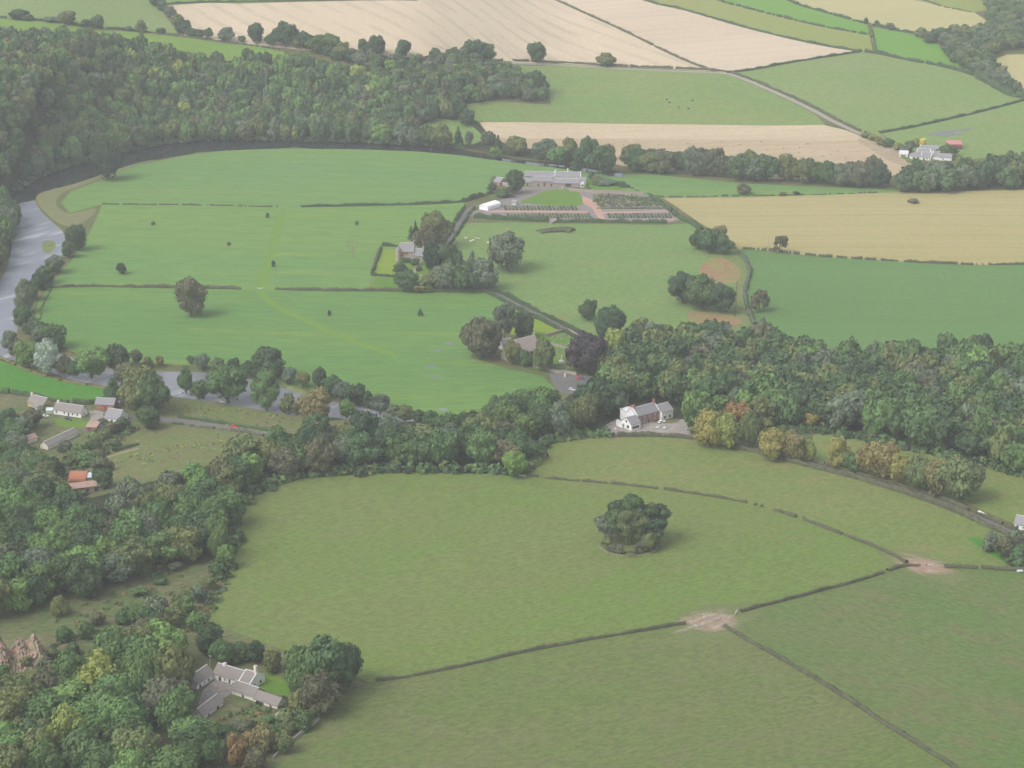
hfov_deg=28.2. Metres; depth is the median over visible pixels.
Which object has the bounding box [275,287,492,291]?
hedge
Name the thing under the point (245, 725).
shrub
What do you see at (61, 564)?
broadleaf tree
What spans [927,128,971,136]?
flood water
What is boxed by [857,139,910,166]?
track ground
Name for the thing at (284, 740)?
shrub
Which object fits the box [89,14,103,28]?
shrub
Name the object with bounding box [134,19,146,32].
shrub
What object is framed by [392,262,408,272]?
shrub
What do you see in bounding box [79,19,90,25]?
shrub
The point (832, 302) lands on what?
cereal ground
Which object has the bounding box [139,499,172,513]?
broadleaf tree
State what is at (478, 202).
rough ground
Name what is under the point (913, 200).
shrub
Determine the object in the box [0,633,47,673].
quarry cliff
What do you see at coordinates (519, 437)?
broadleaf tree
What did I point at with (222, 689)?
farm yard
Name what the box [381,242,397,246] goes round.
hedge
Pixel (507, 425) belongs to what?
broadleaf tree
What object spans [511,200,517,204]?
potting shed
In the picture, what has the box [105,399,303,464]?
rank grass
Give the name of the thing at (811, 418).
roadside tree
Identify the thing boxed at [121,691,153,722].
broadleaf tree
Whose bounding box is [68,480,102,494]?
rusty shed
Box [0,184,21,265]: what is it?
bankside woods
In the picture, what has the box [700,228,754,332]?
verge ground
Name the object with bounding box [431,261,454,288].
broadleaf tree
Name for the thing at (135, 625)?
broadleaf tree
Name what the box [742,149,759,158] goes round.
hedgerow tree
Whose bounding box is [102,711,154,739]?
broadleaf tree
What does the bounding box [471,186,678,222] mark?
nursery ground
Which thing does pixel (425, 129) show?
broadleaf tree
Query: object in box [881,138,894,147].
shrub
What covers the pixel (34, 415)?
garden tree
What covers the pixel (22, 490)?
broadleaf tree
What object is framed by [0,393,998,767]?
scrub ground
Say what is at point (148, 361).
riverside tree
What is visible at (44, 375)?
hedge
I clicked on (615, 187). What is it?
farm garden ground
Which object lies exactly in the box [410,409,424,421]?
riverside tree
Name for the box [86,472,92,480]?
grey tin shed
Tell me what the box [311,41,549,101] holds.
hillside woods
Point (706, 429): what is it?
roadside tree
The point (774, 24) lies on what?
field
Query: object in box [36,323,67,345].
riverside tree
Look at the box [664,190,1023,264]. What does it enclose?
cut ground
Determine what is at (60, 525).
broadleaf tree
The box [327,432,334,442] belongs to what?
broadleaf tree
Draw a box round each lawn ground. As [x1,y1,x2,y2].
[372,277,396,287]
[376,250,396,273]
[520,189,582,205]
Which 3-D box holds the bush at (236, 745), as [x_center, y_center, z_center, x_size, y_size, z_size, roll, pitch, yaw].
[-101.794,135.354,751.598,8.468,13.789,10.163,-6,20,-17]
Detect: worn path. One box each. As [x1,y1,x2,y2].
[255,290,400,357]
[256,208,286,287]
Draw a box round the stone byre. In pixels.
[493,177,509,186]
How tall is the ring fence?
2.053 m
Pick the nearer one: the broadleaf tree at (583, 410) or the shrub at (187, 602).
the shrub at (187, 602)
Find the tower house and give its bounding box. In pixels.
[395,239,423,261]
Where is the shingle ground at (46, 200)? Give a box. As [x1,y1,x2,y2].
[36,160,149,225]
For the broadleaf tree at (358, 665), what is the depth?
812.71 m
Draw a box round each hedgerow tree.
[195,29,203,36]
[203,27,213,37]
[217,27,235,39]
[238,35,245,41]
[247,22,263,43]
[263,33,275,44]
[270,20,299,46]
[290,37,302,47]
[296,30,313,48]
[304,34,327,51]
[324,33,339,50]
[331,42,349,57]
[344,48,357,60]
[619,144,635,166]
[625,143,640,163]
[625,150,646,171]
[628,146,645,171]
[638,152,655,172]
[646,148,665,170]
[652,148,674,173]
[672,151,683,171]
[681,145,695,171]
[683,149,707,175]
[691,147,709,170]
[703,148,726,175]
[717,155,730,175]
[725,155,742,176]
[729,153,750,179]
[740,157,765,180]
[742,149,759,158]
[758,153,780,180]
[776,153,792,180]
[783,157,797,179]
[796,157,817,182]
[809,161,822,181]
[818,160,835,183]
[833,161,851,185]
[847,160,871,186]
[865,154,883,185]
[872,163,892,186]
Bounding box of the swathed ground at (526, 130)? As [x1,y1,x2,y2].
[479,122,865,140]
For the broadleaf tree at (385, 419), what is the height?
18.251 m
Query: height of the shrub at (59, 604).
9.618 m
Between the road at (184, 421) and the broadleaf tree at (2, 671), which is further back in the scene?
the road at (184, 421)
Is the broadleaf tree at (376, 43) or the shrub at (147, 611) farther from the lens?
the broadleaf tree at (376, 43)
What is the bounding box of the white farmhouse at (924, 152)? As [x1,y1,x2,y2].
[899,145,952,160]
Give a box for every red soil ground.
[688,311,741,324]
[699,257,740,283]
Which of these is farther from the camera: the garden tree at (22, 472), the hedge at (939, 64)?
the hedge at (939, 64)
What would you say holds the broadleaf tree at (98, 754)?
on the scrub ground at (36, 619)
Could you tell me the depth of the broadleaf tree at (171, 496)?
972.93 m
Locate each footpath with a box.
[107,448,138,457]
[369,276,374,287]
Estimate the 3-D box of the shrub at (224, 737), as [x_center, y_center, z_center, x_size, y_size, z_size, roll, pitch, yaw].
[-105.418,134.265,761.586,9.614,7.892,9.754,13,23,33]
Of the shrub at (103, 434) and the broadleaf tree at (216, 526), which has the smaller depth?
the broadleaf tree at (216, 526)
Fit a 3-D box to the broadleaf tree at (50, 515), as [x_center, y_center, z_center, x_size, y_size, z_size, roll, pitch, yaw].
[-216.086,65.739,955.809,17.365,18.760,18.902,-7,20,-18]
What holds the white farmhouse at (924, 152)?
on the pasture ground at (999, 131)
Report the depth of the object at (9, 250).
1516.07 m
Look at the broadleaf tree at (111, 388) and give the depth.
1189.42 m
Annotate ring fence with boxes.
[599,532,657,557]
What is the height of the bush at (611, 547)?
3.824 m
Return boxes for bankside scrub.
[10,134,465,190]
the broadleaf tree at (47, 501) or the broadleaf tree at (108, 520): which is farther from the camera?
the broadleaf tree at (47, 501)
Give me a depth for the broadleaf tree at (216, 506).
954.23 m
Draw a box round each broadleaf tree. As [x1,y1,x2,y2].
[0,487,25,504]
[0,502,15,523]
[0,529,22,545]
[0,542,21,555]
[0,550,23,580]
[0,574,13,615]
[0,576,32,613]
[0,668,6,677]
[0,673,32,693]
[0,683,36,711]
[0,694,24,726]
[0,719,23,749]
[0,740,18,750]
[0,744,26,767]
[1,516,34,535]
[3,504,33,525]
[7,529,37,551]
[7,674,43,691]
[13,716,51,746]
[14,484,35,503]
[14,719,45,742]
[19,546,52,570]
[19,738,65,767]
[20,691,75,721]
[21,499,43,530]
[21,560,57,596]
[21,726,59,757]
[23,573,52,605]
[24,547,59,558]
[26,529,69,553]
[27,490,43,503]
[31,657,59,687]
[33,505,65,533]
[35,687,64,697]
[37,497,53,509]
[42,519,71,536]
[45,702,88,752]
[47,553,74,591]
[48,649,86,685]
[50,489,90,511]
[51,677,89,704]
[56,544,103,570]
[56,722,103,767]
[61,504,86,518]
[62,521,95,546]
[63,513,92,529]
[64,527,74,540]
[66,554,102,597]
[68,526,102,552]
[75,647,120,691]
[75,701,101,734]
[76,503,112,529]
[76,684,122,706]
[81,739,118,767]
[89,673,121,692]
[90,534,117,564]
[90,625,124,665]
[91,693,143,728]
[98,515,114,538]
[98,716,143,742]
[100,548,136,583]
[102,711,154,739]
[103,378,120,399]
[103,487,138,517]
[105,343,130,370]
[107,516,154,544]
[107,535,156,578]
[108,747,153,767]
[109,726,160,758]
[111,669,143,696]
[113,475,153,499]
[113,648,134,672]
[114,631,138,662]
[115,262,126,273]
[116,365,154,409]
[118,506,146,516]
[120,639,166,689]
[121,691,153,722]
[125,613,166,635]
[125,633,160,653]
[127,619,156,636]
[130,490,157,508]
[134,405,160,428]
[136,512,160,534]
[137,370,171,413]
[138,676,193,721]
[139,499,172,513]
[142,500,174,525]
[144,528,184,564]
[146,639,196,686]
[147,745,196,767]
[149,617,188,648]
[151,482,179,498]
[152,495,176,509]
[153,470,184,490]
[153,683,197,734]
[156,743,200,766]
[160,515,185,529]
[164,483,189,507]
[166,525,202,561]
[167,715,220,741]
[171,494,200,515]
[171,722,219,766]
[173,275,208,316]
[173,509,209,522]
[178,486,210,501]
[181,461,209,489]
[184,514,210,554]
[191,477,226,497]
[195,495,229,527]
[195,620,223,653]
[205,513,229,556]
[207,456,231,478]
[207,639,235,663]
[208,464,242,491]
[216,487,246,523]
[216,544,235,565]
[220,433,256,461]
[228,454,255,492]
[240,451,264,483]
[247,640,264,662]
[251,436,282,469]
[263,424,292,443]
[267,446,302,477]
[280,433,306,468]
[282,446,307,471]
[284,644,316,694]
[291,423,322,444]
[296,386,331,417]
[298,669,343,717]
[301,413,332,432]
[302,421,326,433]
[303,432,336,472]
[308,633,358,690]
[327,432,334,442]
[331,434,352,464]
[334,419,354,436]
[335,429,372,442]
[337,642,363,682]
[344,431,383,465]
[349,409,379,439]
[357,38,366,50]
[365,35,385,53]
[371,424,405,456]
[377,414,400,428]
[382,432,413,463]
[393,268,419,290]
[395,39,410,56]
[401,424,417,438]
[405,434,431,464]
[412,223,439,247]
[412,421,437,437]
[418,124,433,145]
[420,209,455,244]
[422,241,440,271]
[425,429,459,462]
[426,123,453,147]
[430,412,462,428]
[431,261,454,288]
[435,421,461,446]
[437,243,458,266]
[443,110,454,118]
[448,92,467,116]
[452,261,478,288]
[457,409,478,425]
[457,419,488,453]
[458,39,485,55]
[459,108,474,125]
[459,316,504,357]
[462,410,498,431]
[465,130,473,146]
[465,426,497,463]
[471,257,499,289]
[478,401,495,417]
[483,42,496,59]
[487,230,524,271]
[489,147,502,157]
[489,395,504,404]
[490,398,520,423]
[490,418,516,431]
[491,427,509,451]
[491,438,527,463]
[492,302,518,337]
[497,392,527,414]
[501,450,527,476]
[504,339,520,363]
[505,169,524,193]
[506,427,538,457]
[511,388,532,409]
[511,412,538,436]
[513,311,533,336]
[524,70,545,85]
[526,41,546,61]
[526,394,551,414]
[526,405,553,438]
[528,386,560,404]
[532,337,555,370]
[548,399,570,435]
[552,400,576,427]
[565,330,607,373]
[569,393,600,428]
[577,299,597,319]
[593,304,626,337]
[595,52,616,65]
[601,327,627,360]
[667,271,694,303]
[683,273,715,309]
[688,229,701,248]
[697,227,719,252]
[707,282,736,312]
[713,225,728,237]
[713,413,740,448]
[715,232,735,253]
[736,183,751,193]
[750,289,770,309]
[773,235,787,252]
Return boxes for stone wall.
[273,717,319,758]
[520,359,576,374]
[546,328,577,336]
[546,363,569,366]
[550,342,567,348]
[569,188,643,193]
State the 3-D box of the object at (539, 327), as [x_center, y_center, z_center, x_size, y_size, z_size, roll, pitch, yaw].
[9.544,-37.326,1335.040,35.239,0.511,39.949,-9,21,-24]
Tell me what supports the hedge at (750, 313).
on the cereal ground at (832, 302)
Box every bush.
[190,379,208,398]
[207,719,220,736]
[226,733,247,764]
[230,641,249,664]
[248,721,273,753]
[262,649,281,672]
[279,392,294,414]
[411,284,425,292]
[417,273,437,291]
[519,349,532,365]
[601,537,611,548]
[606,543,616,552]
[614,543,625,553]
[623,545,638,555]
[635,540,648,552]
[641,531,657,551]
[843,451,861,471]
[934,143,959,156]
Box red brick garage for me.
[85,421,99,430]
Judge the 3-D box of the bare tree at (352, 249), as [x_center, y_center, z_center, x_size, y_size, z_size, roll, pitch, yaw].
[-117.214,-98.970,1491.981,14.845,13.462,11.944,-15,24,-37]
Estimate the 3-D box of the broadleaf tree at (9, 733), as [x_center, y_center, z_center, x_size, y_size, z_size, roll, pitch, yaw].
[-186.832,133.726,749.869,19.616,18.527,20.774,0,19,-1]
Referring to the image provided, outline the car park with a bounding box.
[549,373,592,393]
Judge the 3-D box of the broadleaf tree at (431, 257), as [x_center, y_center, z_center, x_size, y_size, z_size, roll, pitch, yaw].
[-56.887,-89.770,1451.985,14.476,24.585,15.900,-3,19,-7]
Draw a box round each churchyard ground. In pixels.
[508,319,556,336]
[512,332,572,372]
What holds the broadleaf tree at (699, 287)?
on the pasture ground at (629, 270)
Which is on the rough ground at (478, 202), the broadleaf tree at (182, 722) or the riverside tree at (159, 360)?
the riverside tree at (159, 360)
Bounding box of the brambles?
[50,560,290,767]
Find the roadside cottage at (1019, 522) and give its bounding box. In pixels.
[1014,514,1023,529]
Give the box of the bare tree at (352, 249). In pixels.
[344,240,358,257]
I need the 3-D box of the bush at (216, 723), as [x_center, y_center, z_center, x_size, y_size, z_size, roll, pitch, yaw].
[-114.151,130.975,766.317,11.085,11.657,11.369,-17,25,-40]
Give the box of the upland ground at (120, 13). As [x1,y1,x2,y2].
[0,0,177,32]
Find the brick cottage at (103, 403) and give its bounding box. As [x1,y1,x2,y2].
[94,397,122,409]
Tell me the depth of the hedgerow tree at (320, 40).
1977.68 m
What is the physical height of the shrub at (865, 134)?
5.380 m
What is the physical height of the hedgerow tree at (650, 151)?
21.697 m
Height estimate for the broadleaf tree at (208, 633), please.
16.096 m
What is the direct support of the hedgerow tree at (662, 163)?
on the rough ground at (478, 202)
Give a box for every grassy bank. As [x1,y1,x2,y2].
[42,240,55,253]
[281,382,307,393]
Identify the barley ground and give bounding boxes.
[166,0,707,70]
[561,0,850,71]
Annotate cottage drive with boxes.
[89,410,105,420]
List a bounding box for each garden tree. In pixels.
[0,408,20,418]
[0,417,4,431]
[0,421,25,433]
[0,432,7,440]
[0,440,15,458]
[0,447,19,466]
[0,459,23,473]
[0,465,16,477]
[0,472,21,489]
[4,429,27,443]
[6,466,30,477]
[8,440,18,448]
[14,415,33,434]
[14,442,38,451]
[15,449,40,462]
[17,476,27,485]
[21,407,43,425]
[21,454,43,472]
[22,473,45,486]
[26,474,56,501]
[27,471,47,477]
[31,468,56,475]
[33,448,48,455]
[33,460,55,475]
[43,455,64,477]
[46,474,64,486]
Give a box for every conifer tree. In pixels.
[407,226,413,239]
[412,220,418,232]
[454,126,463,144]
[456,250,464,264]
[467,250,474,286]
[494,135,501,149]
[569,154,582,170]
[757,317,767,324]
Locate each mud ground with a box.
[667,602,764,643]
[875,549,966,583]
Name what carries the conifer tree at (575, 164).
on the field at (284, 177)
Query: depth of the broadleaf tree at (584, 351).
1236.16 m
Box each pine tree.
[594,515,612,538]
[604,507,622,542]
[607,499,621,536]
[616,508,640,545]
[621,493,644,542]
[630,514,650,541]
[640,505,659,533]
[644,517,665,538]
[650,503,672,528]
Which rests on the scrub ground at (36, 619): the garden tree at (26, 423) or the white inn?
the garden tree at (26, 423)
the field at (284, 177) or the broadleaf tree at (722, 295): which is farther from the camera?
the field at (284, 177)
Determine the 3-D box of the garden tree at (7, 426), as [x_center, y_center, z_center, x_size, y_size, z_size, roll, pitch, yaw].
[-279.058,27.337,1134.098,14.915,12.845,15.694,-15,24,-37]
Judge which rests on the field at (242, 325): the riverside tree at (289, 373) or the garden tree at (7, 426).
the riverside tree at (289, 373)
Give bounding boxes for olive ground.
[794,0,985,30]
[997,54,1023,87]
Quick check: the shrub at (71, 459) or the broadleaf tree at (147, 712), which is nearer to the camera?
the broadleaf tree at (147, 712)
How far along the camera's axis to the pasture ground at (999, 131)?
1868.88 m
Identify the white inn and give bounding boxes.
[616,398,673,430]
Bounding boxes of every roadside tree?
[692,408,721,446]
[720,400,750,423]
[738,409,759,446]
[758,427,785,459]
[779,429,807,458]
[802,412,821,426]
[804,439,816,460]
[828,435,851,466]
[854,443,869,472]
[863,440,900,478]
[886,453,909,481]
[903,454,930,489]
[924,457,947,496]
[935,453,987,500]
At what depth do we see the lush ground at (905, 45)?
2147.03 m
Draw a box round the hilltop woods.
[923,0,1023,92]
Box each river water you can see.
[0,200,64,346]
[0,347,413,421]
[11,141,622,203]
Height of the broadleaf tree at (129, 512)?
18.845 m
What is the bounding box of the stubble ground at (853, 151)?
[481,125,909,179]
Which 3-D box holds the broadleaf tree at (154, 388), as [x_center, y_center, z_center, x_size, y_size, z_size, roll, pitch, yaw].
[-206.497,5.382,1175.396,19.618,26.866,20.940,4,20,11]
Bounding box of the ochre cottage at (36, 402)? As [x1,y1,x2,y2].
[27,391,52,409]
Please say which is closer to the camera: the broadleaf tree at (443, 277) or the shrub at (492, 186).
the broadleaf tree at (443, 277)
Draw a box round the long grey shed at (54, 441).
[40,427,77,449]
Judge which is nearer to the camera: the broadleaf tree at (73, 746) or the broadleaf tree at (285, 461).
the broadleaf tree at (73, 746)
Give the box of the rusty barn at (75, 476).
[68,471,89,482]
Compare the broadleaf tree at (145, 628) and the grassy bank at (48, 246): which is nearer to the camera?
the broadleaf tree at (145, 628)
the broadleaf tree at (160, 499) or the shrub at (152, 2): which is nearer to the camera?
the broadleaf tree at (160, 499)
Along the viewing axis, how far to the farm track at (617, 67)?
2071.96 m
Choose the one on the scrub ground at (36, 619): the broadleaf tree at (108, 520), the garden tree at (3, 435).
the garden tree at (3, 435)
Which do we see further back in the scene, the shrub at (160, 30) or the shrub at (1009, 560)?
the shrub at (160, 30)
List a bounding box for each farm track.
[500,61,726,73]
[727,73,899,152]
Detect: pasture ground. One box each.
[205,473,893,681]
[267,627,951,767]
[419,118,481,143]
[451,222,735,335]
[462,65,824,124]
[528,437,1010,567]
[731,52,1021,145]
[737,568,1023,767]
[813,433,1023,522]
[881,101,1023,158]
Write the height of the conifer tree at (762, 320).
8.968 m
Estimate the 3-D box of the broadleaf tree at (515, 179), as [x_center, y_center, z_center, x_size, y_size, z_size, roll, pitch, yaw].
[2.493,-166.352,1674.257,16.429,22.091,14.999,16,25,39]
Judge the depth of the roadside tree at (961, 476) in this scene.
996.83 m
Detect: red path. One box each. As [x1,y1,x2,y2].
[488,210,587,212]
[581,196,604,218]
[597,210,670,213]
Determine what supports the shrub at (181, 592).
on the scrub ground at (36, 619)
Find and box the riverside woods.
[0,23,462,180]
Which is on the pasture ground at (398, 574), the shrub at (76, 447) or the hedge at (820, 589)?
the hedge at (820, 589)
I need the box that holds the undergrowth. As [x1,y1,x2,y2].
[207,421,1023,580]
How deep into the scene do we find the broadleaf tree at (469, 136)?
1839.07 m
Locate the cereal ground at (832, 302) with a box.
[739,249,1023,349]
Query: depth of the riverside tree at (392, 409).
1165.72 m
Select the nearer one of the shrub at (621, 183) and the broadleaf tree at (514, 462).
the broadleaf tree at (514, 462)
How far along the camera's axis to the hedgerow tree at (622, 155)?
1759.48 m
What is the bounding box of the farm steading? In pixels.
[524,168,585,186]
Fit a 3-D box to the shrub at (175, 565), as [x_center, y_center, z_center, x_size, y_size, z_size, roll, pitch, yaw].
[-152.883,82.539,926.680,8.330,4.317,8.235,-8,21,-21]
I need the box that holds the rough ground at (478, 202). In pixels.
[0,0,1023,682]
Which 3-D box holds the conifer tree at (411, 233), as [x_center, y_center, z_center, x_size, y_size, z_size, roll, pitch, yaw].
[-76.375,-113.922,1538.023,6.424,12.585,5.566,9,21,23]
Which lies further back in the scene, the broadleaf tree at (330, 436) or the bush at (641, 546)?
the broadleaf tree at (330, 436)
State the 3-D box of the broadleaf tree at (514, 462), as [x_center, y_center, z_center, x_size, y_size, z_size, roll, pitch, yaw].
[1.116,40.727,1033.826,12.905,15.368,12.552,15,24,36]
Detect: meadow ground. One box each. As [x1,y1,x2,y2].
[90,424,259,480]
[159,397,331,431]
[586,172,921,197]
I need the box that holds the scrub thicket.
[62,425,139,495]
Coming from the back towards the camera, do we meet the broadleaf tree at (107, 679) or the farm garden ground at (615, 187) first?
the farm garden ground at (615, 187)
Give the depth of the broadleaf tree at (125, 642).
817.00 m
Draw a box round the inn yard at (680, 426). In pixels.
[602,419,690,434]
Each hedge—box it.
[0,16,137,31]
[0,356,104,387]
[0,387,103,404]
[39,288,51,318]
[47,283,240,289]
[68,349,153,364]
[97,443,139,456]
[103,203,277,206]
[144,31,332,63]
[167,0,338,3]
[171,422,263,435]
[177,414,295,436]
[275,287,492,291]
[300,199,463,206]
[370,246,381,274]
[371,271,396,276]
[375,621,686,681]
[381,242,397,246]
[449,206,475,243]
[450,205,465,227]
[461,190,499,201]
[472,212,548,221]
[487,291,577,337]
[497,289,595,337]
[512,59,725,71]
[523,472,908,562]
[556,0,708,67]
[556,217,667,223]
[617,431,1007,534]
[635,189,876,196]
[644,0,861,50]
[649,194,703,229]
[718,0,867,34]
[722,624,958,767]
[726,50,861,72]
[730,71,870,133]
[737,250,756,323]
[740,563,925,611]
[743,247,1023,264]
[787,0,927,33]
[813,458,1023,531]
[861,48,974,75]
[867,23,876,50]
[878,98,1023,132]
[900,155,933,163]
[923,0,971,12]
[944,563,1023,571]
[974,67,1023,97]
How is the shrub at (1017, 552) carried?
on the pasture ground at (887, 519)
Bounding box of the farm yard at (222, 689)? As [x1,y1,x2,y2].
[198,679,232,704]
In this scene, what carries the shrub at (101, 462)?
on the meadow ground at (175, 435)
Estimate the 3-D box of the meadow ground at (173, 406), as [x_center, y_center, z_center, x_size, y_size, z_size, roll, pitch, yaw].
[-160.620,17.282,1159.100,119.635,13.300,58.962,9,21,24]
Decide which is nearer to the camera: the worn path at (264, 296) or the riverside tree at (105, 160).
the worn path at (264, 296)
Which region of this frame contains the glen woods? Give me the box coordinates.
[573,317,1023,470]
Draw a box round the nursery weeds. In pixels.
[592,193,658,206]
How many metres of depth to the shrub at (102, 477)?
1022.29 m
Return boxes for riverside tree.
[0,330,17,349]
[8,338,21,355]
[12,303,32,326]
[12,340,36,366]
[13,283,33,307]
[17,278,37,297]
[21,316,49,337]
[30,272,47,289]
[30,325,43,342]
[33,337,58,374]
[35,265,55,282]
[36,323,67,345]
[44,254,65,271]
[52,354,70,373]
[61,241,75,257]
[63,223,86,249]
[65,360,79,376]
[73,345,110,378]
[89,143,121,179]
[113,361,141,384]
[130,349,142,363]
[143,357,153,366]
[155,355,163,365]
[177,365,192,393]
[186,355,194,363]
[194,353,209,368]
[204,363,248,402]
[210,357,223,368]
[227,358,240,368]
[241,360,253,375]
[248,346,285,377]
[249,369,279,410]
[281,367,296,383]
[290,403,300,414]
[295,371,310,386]
[311,366,326,387]
[320,374,341,396]
[331,381,348,400]
[338,399,355,417]
[342,382,365,403]
[362,390,373,408]
[369,393,390,414]
[386,404,399,415]
[395,404,414,420]
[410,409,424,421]
[422,410,438,425]
[480,130,495,143]
[505,135,526,154]
[532,138,557,159]
[546,146,568,162]
[562,136,577,159]
[573,135,598,168]
[584,144,616,173]
[604,143,615,153]
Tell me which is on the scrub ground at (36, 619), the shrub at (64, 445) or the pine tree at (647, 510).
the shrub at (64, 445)
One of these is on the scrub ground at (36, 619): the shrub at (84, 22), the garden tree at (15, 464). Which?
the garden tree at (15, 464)
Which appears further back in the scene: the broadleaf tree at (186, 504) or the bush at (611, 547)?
the broadleaf tree at (186, 504)
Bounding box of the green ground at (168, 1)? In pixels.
[166,0,252,2]
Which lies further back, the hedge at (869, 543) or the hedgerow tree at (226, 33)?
the hedgerow tree at (226, 33)
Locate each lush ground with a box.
[0,361,104,399]
[724,0,868,34]
[872,27,968,70]
[967,537,1008,563]
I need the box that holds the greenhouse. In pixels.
[45,407,53,412]
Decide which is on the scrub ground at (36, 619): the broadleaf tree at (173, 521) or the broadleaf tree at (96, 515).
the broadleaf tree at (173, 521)
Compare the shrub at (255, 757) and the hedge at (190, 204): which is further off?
the hedge at (190, 204)
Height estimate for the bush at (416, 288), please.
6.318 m
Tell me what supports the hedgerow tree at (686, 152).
on the stubble ground at (853, 151)
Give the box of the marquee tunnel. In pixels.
[479,200,500,210]
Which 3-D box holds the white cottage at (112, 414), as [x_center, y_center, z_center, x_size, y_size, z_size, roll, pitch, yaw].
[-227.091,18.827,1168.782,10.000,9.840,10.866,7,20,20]
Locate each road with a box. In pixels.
[81,415,268,434]
[629,432,1010,530]
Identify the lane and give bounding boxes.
[443,198,564,328]
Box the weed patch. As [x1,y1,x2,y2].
[536,226,575,233]
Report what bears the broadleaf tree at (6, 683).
on the scrub ground at (36, 619)
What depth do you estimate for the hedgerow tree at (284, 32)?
1988.19 m
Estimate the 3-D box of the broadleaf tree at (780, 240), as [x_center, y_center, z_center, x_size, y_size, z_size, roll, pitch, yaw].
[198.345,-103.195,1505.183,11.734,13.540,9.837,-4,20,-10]
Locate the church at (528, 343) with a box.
[501,331,536,360]
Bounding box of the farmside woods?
[894,150,1023,191]
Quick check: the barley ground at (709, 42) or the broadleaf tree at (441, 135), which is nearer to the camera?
the broadleaf tree at (441, 135)
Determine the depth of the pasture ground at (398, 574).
928.62 m
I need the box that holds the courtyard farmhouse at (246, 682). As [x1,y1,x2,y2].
[191,662,286,717]
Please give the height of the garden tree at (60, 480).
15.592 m
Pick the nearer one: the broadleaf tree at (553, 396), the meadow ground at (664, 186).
the broadleaf tree at (553, 396)
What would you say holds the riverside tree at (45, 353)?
on the rough ground at (478, 202)
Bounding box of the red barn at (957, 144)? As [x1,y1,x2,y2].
[946,140,961,149]
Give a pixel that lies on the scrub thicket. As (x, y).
(104, 446)
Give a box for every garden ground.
[55,419,87,427]
[257,673,291,694]
[399,261,431,281]
[579,180,621,190]
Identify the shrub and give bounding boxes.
[0,664,9,674]
[8,9,29,17]
[20,14,33,20]
[20,656,32,666]
[41,404,50,410]
[44,16,57,20]
[45,647,59,658]
[49,482,78,498]
[50,594,69,615]
[55,625,74,641]
[56,440,72,451]
[57,10,75,23]
[61,450,71,459]
[63,451,78,465]
[65,642,79,652]
[70,443,85,452]
[77,449,98,467]
[77,621,96,639]
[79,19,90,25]
[85,440,100,450]
[88,611,105,624]
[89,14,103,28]
[90,455,114,470]
[91,468,112,487]
[92,448,103,454]
[96,428,111,440]
[97,418,107,424]
[103,421,122,432]
[108,440,121,446]
[115,606,129,624]
[116,417,131,427]
[126,603,145,621]
[130,585,148,595]
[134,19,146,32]
[136,606,157,620]
[145,596,169,615]
[149,0,160,5]
[153,577,166,584]
[155,0,166,9]
[155,27,165,33]
[162,603,186,626]
[164,6,176,17]
[166,561,184,570]
[170,13,183,24]
[173,18,191,32]
[177,593,195,611]
[178,590,191,596]
[185,27,196,35]
[185,610,204,630]
[190,585,207,602]
[199,575,216,589]
[204,739,226,765]
[209,564,221,578]
[220,724,233,735]
[222,730,242,752]
[233,719,253,730]
[241,730,251,741]
[243,745,266,767]
[260,714,275,722]
[269,723,283,732]
[271,729,294,753]
[274,707,299,733]
[283,669,288,682]
[287,688,302,709]
[295,709,314,731]
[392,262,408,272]
[399,257,410,261]
[410,258,419,264]
[486,183,496,189]
[497,187,513,196]
[588,171,594,179]
[591,175,604,181]
[595,178,617,185]
[617,181,626,186]
[860,132,869,137]
[867,133,877,140]
[874,136,882,144]
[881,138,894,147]
[886,23,894,29]
[893,142,902,149]
[898,143,912,152]
[907,198,918,202]
[912,138,919,145]
[914,26,927,37]
[919,138,925,144]
[935,27,945,40]
[982,531,1001,551]
[992,535,1015,558]
[1005,554,1014,566]
[1006,528,1022,538]
[1011,544,1023,566]
[1013,532,1023,545]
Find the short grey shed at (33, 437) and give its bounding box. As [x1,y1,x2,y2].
[26,433,37,443]
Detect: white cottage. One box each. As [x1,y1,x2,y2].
[53,399,87,417]
[104,408,128,421]
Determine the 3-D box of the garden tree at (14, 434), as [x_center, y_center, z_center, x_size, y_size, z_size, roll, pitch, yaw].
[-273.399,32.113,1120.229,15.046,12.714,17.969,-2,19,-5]
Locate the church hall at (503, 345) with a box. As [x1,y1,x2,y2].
[499,337,510,349]
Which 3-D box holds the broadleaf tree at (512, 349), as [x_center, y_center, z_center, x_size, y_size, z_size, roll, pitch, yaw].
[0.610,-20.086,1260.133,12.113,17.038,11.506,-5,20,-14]

